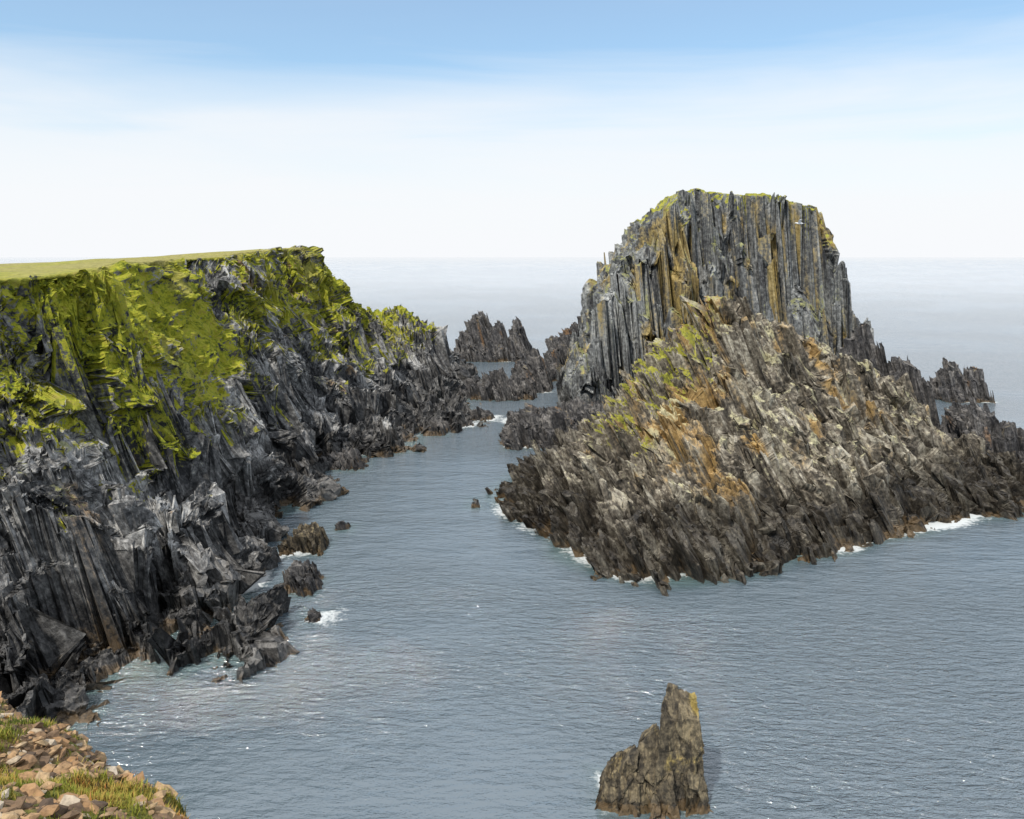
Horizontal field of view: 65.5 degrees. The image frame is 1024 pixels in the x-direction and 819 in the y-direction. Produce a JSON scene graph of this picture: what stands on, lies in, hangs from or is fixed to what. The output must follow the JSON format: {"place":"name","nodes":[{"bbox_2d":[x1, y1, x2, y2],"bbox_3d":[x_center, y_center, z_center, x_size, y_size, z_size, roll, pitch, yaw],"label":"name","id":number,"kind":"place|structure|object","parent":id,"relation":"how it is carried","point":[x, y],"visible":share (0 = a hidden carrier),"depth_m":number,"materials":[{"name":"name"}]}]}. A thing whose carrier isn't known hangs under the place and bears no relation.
{"place":"outdoors","nodes":[
{"label":"outdoors","id":0,"kind":"place"},
{"bbox_2d":[0,700,183,818],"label":"cliff edge ground","id":1,"kind":"structure","parent":0,"point":[56,762],"depth_m":9.44,"materials":[{"name":"soil"}]},
{"bbox_2d":[0,691,186,818],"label":"loose stones","id":2,"kind":"object","parent":1,"relation":"on","point":[68,805],"visible":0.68,"depth_m":9.37,"materials":[{"name":"beige stone"}]},
{"bbox_2d":[0,700,189,818],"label":"grass tufts","id":3,"kind":"object","parent":1,"relation":"on","point":[94,794],"visible":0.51,"depth_m":9.17,"materials":[{"name":"green plant"}]},
{"bbox_2d":[0,257,1023,818],"bbox_3d":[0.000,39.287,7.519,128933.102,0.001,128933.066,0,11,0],"label":"sea","id":4,"kind":"structure","parent":0,"point":[456,657],"depth_m":80.94,"materials":[{"name":"liquid"}]},
{"bbox_2d":[0,245,487,729],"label":"rocky headland","id":5,"kind":"structure","parent":4,"relation":"in","point":[173,428],"depth_m":95.25,"materials":[{"name":"grey stone"}]},
{"bbox_2d":[277,522,329,555],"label":"sea rock","id":6,"kind":"object","parent":4,"relation":"in","point":[312,538],"visible":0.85,"depth_m":109.82,"materials":[{"name":"stone"}]},
{"bbox_2d":[282,560,325,597],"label":"sea rock","id":7,"kind":"object","parent":4,"relation":"in","point":[304,578],"visible":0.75,"depth_m":97.02,"materials":[{"name":"grey stone"}]},
{"bbox_2d":[304,607,321,622],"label":"sea rock","id":8,"kind":"object","parent":4,"relation":"in","point":[314,615],"visible":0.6,"depth_m":89.09,"materials":[{"name":"grey stone"}]},
{"bbox_2d":[334,520,350,530],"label":"sea rock","id":9,"kind":"object","parent":4,"relation":"in","point":[341,525],"visible":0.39,"depth_m":118.69,"materials":[{"name":"grey stone"}]},
{"bbox_2d":[318,447,369,470],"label":"sea rock","id":10,"kind":"object","parent":4,"relation":"in","point":[350,459],"visible":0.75,"depth_m":153.34,"materials":[{"name":"grey stone"}]},
{"bbox_2d":[423,416,450,435],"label":"sea rock","id":11,"kind":"object","parent":4,"relation":"in","point":[440,427],"visible":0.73,"depth_m":181.92,"materials":[{"name":"grey stone"}]},
{"bbox_2d":[454,331,468,357],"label":"sea rock","id":12,"kind":"object","parent":4,"relation":"in","point":[462,339],"visible":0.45,"depth_m":315.57,"materials":[{"name":"grey stone"}]},
{"bbox_2d":[471,499,479,508],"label":"sea rock","id":13,"kind":"object","parent":4,"relation":"in","point":[475,504],"visible":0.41,"depth_m":129.28,"materials":[{"name":"stone"}]},
{"bbox_2d":[461,309,493,361],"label":"sea rock","id":14,"kind":"object","parent":4,"relation":"in","point":[479,330],"visible":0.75,"depth_m":312.20,"materials":[{"name":"grey stone"}]},
{"bbox_2d":[468,406,494,420],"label":"sea rock","id":15,"kind":"object","parent":4,"relation":"in","point":[479,413],"visible":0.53,"depth_m":199.00,"materials":[{"name":"grey stone"}]},
{"bbox_2d":[457,367,537,401],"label":"sea rock","id":16,"kind":"object","parent":4,"relation":"in","point":[499,385],"visible":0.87,"depth_m":227.44,"materials":[{"name":"grey stone"}]},
{"bbox_2d":[487,320,510,361],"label":"sea rock","id":17,"kind":"object","parent":4,"relation":"in","point":[499,345],"visible":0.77,"depth_m":311.08,"materials":[{"name":"grey stone"}]},
{"bbox_2d":[508,317,531,361],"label":"sea rock","id":18,"kind":"object","parent":4,"relation":"in","point":[520,347],"visible":0.68,"depth_m":313.23,"materials":[{"name":"grey stone"}]},
{"bbox_2d":[509,348,552,392],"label":"sea rock","id":19,"kind":"object","parent":4,"relation":"in","point":[534,372],"visible":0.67,"depth_m":240.59,"materials":[{"name":"grey stone"}]},
{"bbox_2d":[498,396,605,450],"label":"sea rock","id":20,"kind":"object","parent":4,"relation":"in","point":[526,426],"visible":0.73,"depth_m":172.74,"materials":[{"name":"grey stone"}]},
{"bbox_2d":[543,316,580,381],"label":"sea rock","id":21,"kind":"object","parent":4,"relation":"in","point":[556,352],"visible":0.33,"depth_m":269.27,"materials":[{"name":"grey stone"}]},
{"bbox_2d":[594,683,713,818],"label":"rock pinnacle","id":22,"kind":"object","parent":4,"relation":"in","point":[656,773],"visible":0.97,"depth_m":58.50,"materials":[{"name":"brown stone"}]},
{"bbox_2d":[556,188,873,406],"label":"sea stack","id":23,"kind":"object","parent":4,"relation":"in","point":[768,257],"visible":0.62,"depth_m":188.14,"materials":[{"name":"grey stone"}]},
{"bbox_2d":[485,294,1023,595],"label":"rocky islet","id":24,"kind":"object","parent":4,"relation":"in","point":[725,438],"visible":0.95,"depth_m":122.74,"materials":[{"name":"grey stone"}]},
{"bbox_2d":[839,323,939,425],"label":"sea rock","id":25,"kind":"object","parent":4,"relation":"in","point":[860,346],"visible":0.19,"depth_m":167.91,"materials":[{"name":"grey stone"}]},
{"bbox_2d":[927,357,995,403],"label":"sea rock","id":26,"kind":"object","parent":4,"relation":"in","point":[950,382],"visible":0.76,"depth_m":223.91,"materials":[{"name":"grey stone"}]},
{"bbox_2d":[933,397,1023,461],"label":"sea rock","id":27,"kind":"object","parent":4,"relation":"in","point":[986,425],"visible":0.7,"depth_m":157.18,"materials":[{"name":"grey stone"}]},
{"bbox_2d":[0,0,1023,256],"label":"sky","id":28,"kind":"structure","parent":0,"point":[129,128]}
]}

